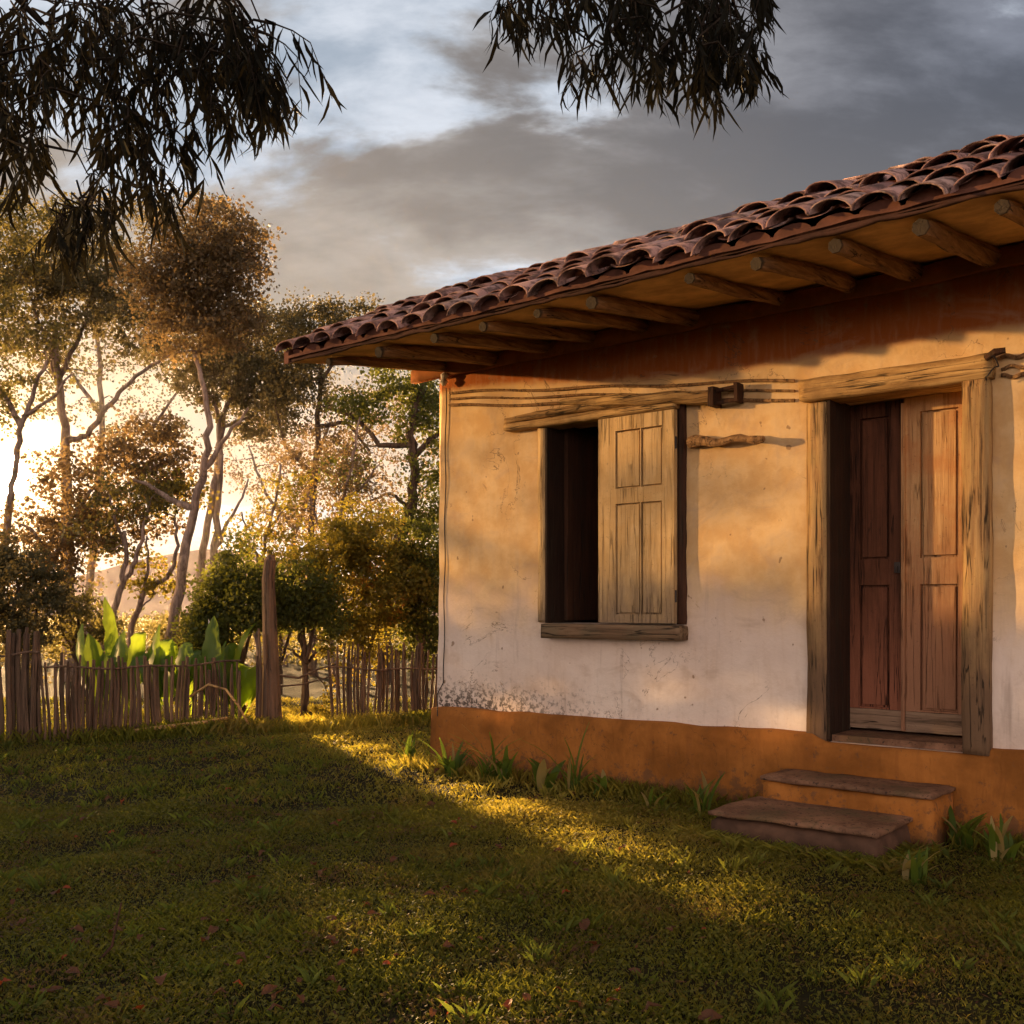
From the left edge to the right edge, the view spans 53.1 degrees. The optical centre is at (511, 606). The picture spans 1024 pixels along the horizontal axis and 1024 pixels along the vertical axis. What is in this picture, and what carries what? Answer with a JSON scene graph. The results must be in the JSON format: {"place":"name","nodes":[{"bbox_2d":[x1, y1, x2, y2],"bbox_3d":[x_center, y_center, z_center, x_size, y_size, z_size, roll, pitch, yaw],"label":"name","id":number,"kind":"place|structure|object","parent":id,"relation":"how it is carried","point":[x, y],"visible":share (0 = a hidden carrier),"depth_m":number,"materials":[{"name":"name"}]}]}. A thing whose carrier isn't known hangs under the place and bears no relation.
{"place":"outdoors","nodes":[
{"label":"outdoors","id":0,"kind":"place"},
{"bbox_2d":[7,549,438,616],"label":"hill","id":1,"kind":"structure","parent":0,"point":[131,602],"depth_m":138.47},
{"bbox_2d":[0,617,1023,1023],"bbox_3d":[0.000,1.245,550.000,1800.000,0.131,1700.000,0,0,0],"label":"ground","id":2,"kind":"structure","parent":0,"point":[316,689],"depth_m":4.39,"materials":[{"name":"green plant"}]},
{"bbox_2d":[0,977,11,984],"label":"fallen leaf","id":3,"kind":"object","parent":2,"relation":"on","point":[5,979],"visible":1,"depth_m":3.31,"materials":[{"name":"orange plant"}]},
{"bbox_2d":[0,627,42,742],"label":"stake fence","id":4,"kind":"object","parent":2,"relation":"on","point":[23,703],"visible":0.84,"depth_m":9.46,"materials":[{"name":"brown wood"}]},
{"bbox_2d":[0,528,82,685],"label":"shrub","id":5,"kind":"object","parent":2,"relation":"on","point":[52,598],"visible":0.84,"depth_m":12.89,"materials":[{"name":"green plant"}]},
{"bbox_2d":[34,988,57,994],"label":"fallen leaf","id":6,"kind":"object","parent":2,"relation":"on","point":[44,989],"visible":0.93,"depth_m":3.26,"materials":[{"name":"brown plant"}]},
{"bbox_2d":[0,186,94,615],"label":"forest tree","id":7,"kind":"object","parent":2,"relation":"on","point":[5,396],"visible":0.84,"depth_m":15.98,"materials":[{"name":"green plant"}]},
{"bbox_2d":[50,986,62,990],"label":"fallen leaf","id":8,"kind":"object","parent":2,"relation":"on","point":[52,988],"visible":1,"depth_m":3.29,"materials":[{"name":"brown plant"}]},
{"bbox_2d":[65,966,79,972],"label":"fallen leaf","id":9,"kind":"object","parent":2,"relation":"on","point":[71,969],"visible":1,"depth_m":3.46,"materials":[{"name":"brown plant"}]},
{"bbox_2d":[70,924,83,931],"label":"fallen leaf","id":10,"kind":"object","parent":2,"relation":"on","point":[77,927],"visible":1,"depth_m":3.88,"materials":[{"name":"brown plant"}]},
{"bbox_2d":[35,574,125,678],"bbox_3d":[-5.754,0.443,13.615,1.256,1.775,0.908,0,0,0],"label":"shrub","id":11,"kind":"object","parent":2,"relation":"on","point":[97,631],"visible":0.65,"depth_m":13.54,"materials":[{"name":"green plant"}]},
{"bbox_2d":[76,597,117,711],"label":"banana plant","id":12,"kind":"object","parent":2,"relation":"on","point":[89,649],"visible":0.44,"depth_m":11.25,"materials":[{"name":"green plant"}]},
{"bbox_2d":[94,994,110,1000],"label":"fallen leaf","id":13,"kind":"object","parent":2,"relation":"on","point":[101,996],"visible":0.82,"depth_m":3.20,"materials":[{"name":"brown plant"}]},
{"bbox_2d":[0,217,211,681],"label":"forest tree","id":14,"kind":"object","parent":2,"relation":"on","point":[48,289],"visible":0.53,"depth_m":16.77,"materials":[{"name":"green plant"}]},
{"bbox_2d":[96,903,121,963],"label":"fallen branch","id":15,"kind":"object","parent":2,"relation":"on","point":[111,946],"visible":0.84,"depth_m":3.65,"materials":[{"name":"brown wood"}]},
{"bbox_2d":[0,402,219,687],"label":"forest tree","id":16,"kind":"object","parent":2,"relation":"on","point":[108,456],"visible":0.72,"depth_m":14.95,"materials":[{"name":"green plant"}]},
{"bbox_2d":[103,1000,122,1011],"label":"fallen leaf","id":17,"kind":"object","parent":2,"relation":"on","point":[114,1003],"visible":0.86,"depth_m":3.13,"materials":[{"name":"brown plant"}]},
{"bbox_2d":[108,926,122,932],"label":"fallen leaf","id":18,"kind":"object","parent":2,"relation":"on","point":[118,928],"visible":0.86,"depth_m":3.89,"materials":[{"name":"brown plant"}]},
{"bbox_2d":[58,460,189,653],"bbox_3d":[-5.482,-0.386,14.458,1.836,3.437,1.258,0,0,0],"label":"forest tree","id":19,"kind":"object","parent":2,"relation":"on","point":[110,548],"visible":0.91,"depth_m":14.44,"materials":[{"name":"green plant"}]},
{"bbox_2d":[104,630,145,715],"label":"banana plant","id":20,"kind":"object","parent":2,"relation":"on","point":[137,647],"visible":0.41,"depth_m":11.07,"materials":[{"name":"green plant"}]},
{"bbox_2d":[132,1005,144,1011],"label":"fallen leaf","id":21,"kind":"object","parent":2,"relation":"on","point":[139,1007],"visible":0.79,"depth_m":3.13,"materials":[{"name":"orange plant"}]},
{"bbox_2d":[39,652,240,741],"bbox_3d":[-3.597,0.875,10.083,1.977,0.898,0.129,0,0,-39],"label":"picket fence","id":22,"kind":"object","parent":2,"relation":"on","point":[116,704],"visible":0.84,"depth_m":9.94,"materials":[{"name":"brown wood"}]},
{"bbox_2d":[189,683,248,724],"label":"fallen branch","id":23,"kind":"object","parent":22,"relation":"on","point":[218,687],"visible":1,"depth_m":10.20,"materials":[{"name":"brown wood"}]},
{"bbox_2d":[0,182,280,634],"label":"forest tree","id":24,"kind":"object","parent":2,"relation":"on","point":[93,405],"visible":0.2,"depth_m":21.96,"materials":[{"name":"green plant"}]},
{"bbox_2d":[134,624,178,712],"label":"banana plant","id":25,"kind":"object","parent":2,"relation":"on","point":[158,652],"visible":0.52,"depth_m":11.01,"materials":[{"name":"green plant"}]},
{"bbox_2d":[154,973,166,984],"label":"fallen leaf","id":26,"kind":"object","parent":2,"relation":"on","point":[159,980],"visible":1,"depth_m":3.37,"materials":[{"name":"brown plant"}]},
{"bbox_2d":[143,614,187,648],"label":"shrub","id":27,"kind":"object","parent":2,"relation":"on","point":[163,629],"visible":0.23,"depth_m":14.09,"materials":[{"name":"green plant"}]},
{"bbox_2d":[116,465,219,648],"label":"forest tree","id":28,"kind":"object","parent":2,"relation":"on","point":[149,584],"visible":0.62,"depth_m":14.86,"materials":[{"name":"green plant"}]},
{"bbox_2d":[133,716,227,733],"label":"fallen branch","id":29,"kind":"object","parent":2,"relation":"on","point":[173,725],"visible":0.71,"depth_m":9.99,"materials":[{"name":"brown wood"}]},
{"bbox_2d":[164,642,200,714],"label":"banana plant","id":30,"kind":"object","parent":2,"relation":"on","point":[185,649],"visible":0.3,"depth_m":10.88,"materials":[{"name":"green plant"}]},
{"bbox_2d":[99,188,286,697],"bbox_3d":[-4.369,-2.158,14.006,2.450,7.033,1.556,0,0,0],"label":"forest tree","id":31,"kind":"object","parent":2,"relation":"on","point":[226,257],"visible":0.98,"depth_m":13.83,"materials":[{"name":"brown plant"}]},
{"bbox_2d":[200,936,209,941],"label":"fallen leaf","id":32,"kind":"object","parent":2,"relation":"on","point":[203,939],"visible":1,"depth_m":3.83,"materials":[{"name":"brown plant"}]},
{"bbox_2d":[207,925,218,935],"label":"fallen leaf","id":33,"kind":"object","parent":2,"relation":"on","point":[212,929],"visible":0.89,"depth_m":3.93,"materials":[{"name":"brown plant"}]},
{"bbox_2d":[190,616,244,715],"bbox_3d":[-3.177,0.660,10.974,0.654,1.125,0.338,0,0,-15],"label":"banana plant","id":34,"kind":"object","parent":2,"relation":"on","point":[211,647],"visible":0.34,"depth_m":10.86,"materials":[{"name":"green leaf"},{"name":"green plant stem"}]},
{"bbox_2d":[0,607,437,669],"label":"scrub","id":35,"kind":"object","parent":2,"relation":"on","point":[162,617],"visible":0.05,"depth_m":23.84,"materials":[{"name":"green plant"}]},
{"bbox_2d":[212,987,226,994],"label":"fallen leaf","id":36,"kind":"object","parent":2,"relation":"on","point":[220,988],"visible":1,"depth_m":3.29,"materials":[{"name":"brown plant"}]},
{"bbox_2d":[137,294,313,602],"bbox_3d":[-5.195,-2.164,18.803,3.290,7.075,1.908,0,0,0],"label":"forest tree","id":37,"kind":"object","parent":2,"relation":"on","point":[237,386],"visible":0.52,"depth_m":18.64,"materials":[{"name":"green plant"}]},
{"bbox_2d":[208,623,255,717],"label":"banana plant","id":38,"kind":"object","parent":2,"relation":"on","point":[248,684],"visible":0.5,"depth_m":10.85,"materials":[{"name":"green plant"}]},
{"bbox_2d":[166,525,308,713],"bbox_3d":[-3.093,0.209,11.506,1.612,2.236,1.187,0,0,0],"label":"shrub","id":39,"kind":"object","parent":2,"relation":"on","point":[229,586],"visible":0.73,"depth_m":11.34,"materials":[{"name":"green plant"}]},
{"bbox_2d":[236,952,245,958],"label":"fallen leaf","id":40,"kind":"object","parent":2,"relation":"on","point":[242,954],"visible":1,"depth_m":3.63,"materials":[{"name":"brown plant"}]},
{"bbox_2d":[205,464,319,697],"bbox_3d":[-3.304,-0.281,13.601,1.508,3.218,1.002,0,0,0],"label":"forest tree","id":41,"kind":"object","parent":2,"relation":"on","point":[266,535],"visible":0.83,"depth_m":13.55,"materials":[{"name":"green plant"}]},
{"bbox_2d":[255,554,281,720],"bbox_3d":[-2.495,0.389,10.578,0.226,1.867,0.270,0,0,33],"label":"gate post","id":42,"kind":"object","parent":2,"relation":"on","point":[268,696],"visible":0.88,"depth_m":10.54,"materials":[{"name":"brown wood"}]},
{"bbox_2d":[261,984,276,994],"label":"fallen leaf","id":43,"kind":"object","parent":2,"relation":"on","point":[267,988],"visible":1,"depth_m":3.30,"materials":[{"name":"brown plant"}]},
{"bbox_2d":[267,1003,284,1009],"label":"fallen leaf","id":44,"kind":"object","parent":2,"relation":"on","point":[273,1005],"visible":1,"depth_m":3.16,"materials":[{"name":"brown plant"}]},
{"bbox_2d":[271,990,283,1001],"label":"fallen leaf","id":45,"kind":"object","parent":2,"relation":"on","point":[273,995],"visible":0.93,"depth_m":3.28,"materials":[{"name":"brown plant"}]},
{"bbox_2d":[242,504,328,694],"bbox_3d":[-3.186,-0.070,14.365,1.395,2.783,1.114,0,0,0],"label":"shrub","id":46,"kind":"object","parent":2,"relation":"on","point":[282,655],"visible":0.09,"depth_m":14.38,"materials":[{"name":"green plant"}]},
{"bbox_2d":[296,994,304,1002],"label":"fallen leaf","id":47,"kind":"object","parent":2,"relation":"on","point":[302,997],"visible":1,"depth_m":3.24,"materials":[{"name":"brown plant"}]},
{"bbox_2d":[292,643,341,714],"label":"shrub","id":48,"kind":"object","parent":2,"relation":"on","point":[324,696],"visible":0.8,"depth_m":11.68,"materials":[{"name":"green plant"}]},
{"bbox_2d":[250,286,384,676],"bbox_3d":[-3.164,-2.106,18.070,2.855,6.873,1.658,0,0,0],"label":"forest tree","id":49,"kind":"object","parent":2,"relation":"on","point":[290,323],"visible":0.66,"depth_m":17.90,"materials":[{"name":"green plant"}]},
{"bbox_2d":[275,555,359,716],"bbox_3d":[-2.268,0.361,11.587,1.076,1.925,0.742,0,0,0],"label":"shrub","id":50,"kind":"object","parent":2,"relation":"on","point":[312,614],"visible":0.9,"depth_m":11.53,"materials":[{"name":"green plant"}]},
{"bbox_2d":[214,388,439,666],"bbox_3d":[-3.588,-1.601,21.023,5.117,5.983,2.767,0,0,0],"label":"forest tree","id":51,"kind":"object","parent":2,"relation":"on","point":[383,454],"visible":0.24,"depth_m":20.93,"materials":[{"name":"green plant"}]},
{"bbox_2d":[321,935,335,940],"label":"fallen leaf","id":52,"kind":"object","parent":2,"relation":"on","point":[331,937],"visible":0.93,"depth_m":3.79,"materials":[{"name":"brown plant"}]},
{"bbox_2d":[324,975,337,981],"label":"fallen leaf","id":53,"kind":"object","parent":2,"relation":"on","point":[331,977],"visible":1,"depth_m":3.40,"materials":[{"name":"brown plant"}]},
{"bbox_2d":[327,915,337,921],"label":"fallen leaf","id":54,"kind":"object","parent":2,"relation":"on","point":[333,917],"visible":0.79,"depth_m":4.04,"materials":[{"name":"brown plant"}]},
{"bbox_2d":[265,414,401,687],"bbox_3d":[-2.703,-0.776,15.381,2.116,4.218,1.319,0,0,0],"label":"forest tree","id":55,"kind":"object","parent":2,"relation":"on","point":[353,464],"visible":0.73,"depth_m":15.35,"materials":[{"name":"green plant"}]},
{"bbox_2d":[337,985,345,991],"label":"fallen leaf","id":56,"kind":"object","parent":2,"relation":"on","point":[339,988],"visible":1,"depth_m":3.31,"materials":[{"name":"brown plant"}]},
{"bbox_2d":[351,948,362,955],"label":"fallen leaf","id":57,"kind":"object","parent":2,"relation":"on","point":[356,949],"visible":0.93,"depth_m":3.64,"materials":[{"name":"brown plant"}]},
{"bbox_2d":[281,492,438,711],"bbox_3d":[-1.747,-0.020,12.308,2.073,2.692,1.375,0,0,0],"label":"shrub","id":58,"kind":"object","parent":2,"relation":"on","point":[353,553],"visible":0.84,"depth_m":12.12,"materials":[{"name":"green plant"}]},
{"bbox_2d":[305,367,439,682],"bbox_3d":[-1.877,-1.398,16.601,2.969,5.535,1.464,0,0,0],"label":"forest tree","id":59,"kind":"object","parent":2,"relation":"on","point":[423,399],"visible":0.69,"depth_m":16.50,"materials":[{"name":"green plant"}]},
{"bbox_2d":[367,910,379,914],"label":"fallen leaf","id":60,"kind":"object","parent":2,"relation":"on","point":[371,912],"visible":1,"depth_m":4.05,"materials":[{"name":"brown plant"}]},
{"bbox_2d":[327,642,437,717],"bbox_3d":[-1.183,0.847,11.193,1.652,0.938,0.125,0,0,-14],"label":"stake fence","id":61,"kind":"object","parent":2,"relation":"on","point":[382,684],"visible":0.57,"depth_m":11.12,"materials":[{"name":"brown wood"}]},
{"bbox_2d":[280,664,335,678],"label":"fallen branch","id":62,"kind":"object","parent":61,"relation":"on","point":[294,677],"visible":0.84,"depth_m":10.96,"materials":[{"name":"brown wood"}]},
{"bbox_2d":[280,674,339,686],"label":"fallen branch","id":63,"kind":"object","parent":61,"relation":"on","point":[306,682],"visible":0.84,"depth_m":10.95,"materials":[{"name":"brown wood"}]},
{"bbox_2d":[0,0,787,302],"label":"eucalyptus tree","id":64,"kind":"object","parent":2,"relation":"on","point":[237,69],"visible":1,"depth_m":4.19,"materials":[{"name":"green plant"}]},
{"bbox_2d":[390,732,422,758],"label":"weed","id":65,"kind":"object","parent":2,"relation":"on","point":[409,749],"visible":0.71,"depth_m":8.48,"materials":[{"name":"green plant"}]},
{"bbox_2d":[383,511,439,707],"bbox_3d":[-1.059,0.078,12.421,1.080,2.476,0.836,0,0,0],"label":"shrub","id":66,"kind":"object","parent":2,"relation":"on","point":[425,626],"visible":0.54,"depth_m":12.31,"materials":[{"name":"green plant"}]},
{"bbox_2d":[424,891,434,894],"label":"fallen leaf","id":67,"kind":"object","parent":2,"relation":"on","point":[430,892],"visible":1,"depth_m":4.39,"materials":[{"name":"brown plant"}]},
{"bbox_2d":[429,1007,436,1016],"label":"fallen leaf","id":68,"kind":"object","parent":2,"relation":"on","point":[432,1012],"visible":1,"depth_m":3.14,"materials":[{"name":"brown plant"}]},
{"bbox_2d":[419,737,474,775],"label":"weed","id":69,"kind":"object","parent":2,"relation":"on","point":[454,757],"visible":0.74,"depth_m":7.79,"materials":[{"name":"green plant"}]},
{"bbox_2d":[443,939,454,947],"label":"fallen leaf","id":70,"kind":"object","parent":2,"relation":"on","point":[447,943],"visible":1,"depth_m":3.72,"materials":[{"name":"brown plant"}]},
{"bbox_2d":[439,749,466,776],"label":"weed","id":71,"kind":"object","parent":2,"relation":"on","point":[452,763],"visible":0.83,"depth_m":7.74,"materials":[{"name":"green plant"}]},
{"bbox_2d":[448,726,524,780],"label":"weed","id":72,"kind":"object","parent":2,"relation":"on","point":[487,766],"visible":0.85,"depth_m":7.51,"materials":[{"name":"green plant"}]},
{"bbox_2d":[481,762,500,779],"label":"weed","id":73,"kind":"object","parent":2,"relation":"on","point":[488,774],"visible":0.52,"depth_m":7.51,"materials":[{"name":"green plant"}]},
{"bbox_2d":[470,745,525,783],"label":"weed","id":74,"kind":"object","parent":2,"relation":"on","point":[506,765],"visible":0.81,"depth_m":7.40,"materials":[{"name":"green plant"}]},
{"bbox_2d":[502,999,511,1012],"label":"fallen leaf","id":75,"kind":"object","parent":2,"relation":"on","point":[507,1003],"visible":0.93,"depth_m":3.19,"materials":[{"name":"brown plant"}]},
{"bbox_2d":[1,719,1023,1023],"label":"leaf litter","id":76,"kind":"object","parent":2,"relation":"on","point":[445,881],"visible":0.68,"depth_m":4.70,"materials":[{"name":"brown plant"}]},
{"bbox_2d":[522,993,530,1003],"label":"fallen leaf","id":77,"kind":"object","parent":2,"relation":"on","point":[526,996],"visible":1,"depth_m":3.23,"materials":[{"name":"brown plant"}]},
{"bbox_2d":[526,758,565,790],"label":"weed","id":78,"kind":"object","parent":2,"relation":"on","point":[540,772],"visible":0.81,"depth_m":7.15,"materials":[{"name":"green plant"}]},
{"bbox_2d":[518,723,598,792],"bbox_3d":[0.352,1.047,6.928,0.366,0.497,0.552,0,0,42],"label":"weed","id":79,"kind":"object","parent":2,"relation":"on","point":[569,774],"visible":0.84,"depth_m":7.05,"materials":[{"name":"green plant"}]},
{"bbox_2d":[568,1000,582,1008],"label":"fallen leaf","id":80,"kind":"object","parent":2,"relation":"on","point":[576,1001],"visible":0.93,"depth_m":3.19,"materials":[{"name":"brown plant"}]},
{"bbox_2d":[579,918,589,931],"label":"fallen leaf","id":81,"kind":"object","parent":2,"relation":"on","point":[584,924],"visible":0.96,"depth_m":4.04,"materials":[{"name":"brown plant"}]},
{"bbox_2d":[590,943,601,953],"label":"fallen leaf","id":82,"kind":"object","parent":2,"relation":"on","point":[594,947],"visible":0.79,"depth_m":3.76,"materials":[{"name":"brown plant"}]},
{"bbox_2d":[589,769,610,796],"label":"weed","id":83,"kind":"object","parent":2,"relation":"on","point":[603,780],"visible":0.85,"depth_m":6.84,"materials":[{"name":"green plant"}]},
{"bbox_2d":[604,996,620,1003],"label":"fallen leaf","id":84,"kind":"object","parent":2,"relation":"on","point":[611,998],"visible":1,"depth_m":3.22,"materials":[{"name":"brown plant"}]},
{"bbox_2d":[628,967,640,975],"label":"fallen leaf","id":85,"kind":"object","parent":2,"relation":"on","point":[633,968],"visible":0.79,"depth_m":3.50,"materials":[{"name":"brown plant"}]},
{"bbox_2d":[275,134,1023,841],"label":"adobe house","id":86,"kind":"structure","parent":2,"relation":"on","point":[737,496],"depth_m":6.38,"materials":[{"name":"paint"}]},
{"bbox_2d":[850,399,903,730],"bbox_3d":[2.230,-0.251,6.299,0.348,2.008,0.092,0,0,40],"label":"door leaf","id":87,"kind":"structure","parent":86,"relation":"in","point":[875,428],"depth_m":6.30,"materials":[{"name":"brown wood"}]},
{"bbox_2d":[901,391,962,735],"bbox_3d":[2.523,-0.252,6.053,0.421,2.007,0.059,0,0,40],"label":"door leaf","id":88,"kind":"structure","parent":86,"relation":"in","point":[931,425],"depth_m":6.07,"materials":[{"name":"brown wood"}]},
{"bbox_2d":[641,1001,661,1011],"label":"fallen leaf","id":89,"kind":"object","parent":2,"relation":"on","point":[648,1003],"visible":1,"depth_m":3.18,"materials":[{"name":"brown plant"}]},
{"bbox_2d":[641,787,677,805],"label":"weed","id":90,"kind":"object","parent":2,"relation":"on","point":[648,801],"visible":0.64,"depth_m":6.46,"materials":[{"name":"green plant"}]},
{"bbox_2d":[682,770,724,813],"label":"weed","id":91,"kind":"object","parent":2,"relation":"on","point":[700,801],"visible":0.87,"depth_m":6.22,"materials":[{"name":"green plant"}]},
{"bbox_2d":[698,1009,722,1020],"bbox_3d":[0.611,1.258,3.147,0.079,0.018,0.044,-2,25,-2],"label":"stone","id":92,"kind":"object","parent":2,"relation":"on","point":[707,1013],"visible":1,"depth_m":3.15,"materials":[{"name":"brown stone"}]},
{"bbox_2d":[708,796,912,858],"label":"step","id":93,"kind":"structure","parent":2,"relation":"on","point":[838,829],"depth_m":5.37,"materials":[{"name":"stone"}]},
{"bbox_2d":[760,769,955,847],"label":"step","id":94,"kind":"structure","parent":2,"relation":"on","point":[925,806],"depth_m":5.61,"materials":[{"name":"paint"}]},
{"bbox_2d":[886,846,942,885],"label":"weed","id":95,"kind":"object","parent":2,"relation":"on","point":[912,868],"visible":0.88,"depth_m":4.74,"materials":[{"name":"green plant"}]},
{"bbox_2d":[942,805,996,848],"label":"weed","id":96,"kind":"object","parent":2,"relation":"on","point":[966,830],"visible":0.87,"depth_m":5.41,"materials":[{"name":"green plant"}]},
{"bbox_2d":[970,813,1023,863],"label":"weed","id":97,"kind":"object","parent":2,"relation":"on","point":[998,844],"visible":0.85,"depth_m":5.10,"materials":[{"name":"green plant"}]},
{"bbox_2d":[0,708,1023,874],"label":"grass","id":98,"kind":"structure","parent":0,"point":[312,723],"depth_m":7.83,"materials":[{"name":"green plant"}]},
{"bbox_2d":[0,0,1023,590],"label":"sky","id":99,"kind":"structure","parent":0,"point":[437,170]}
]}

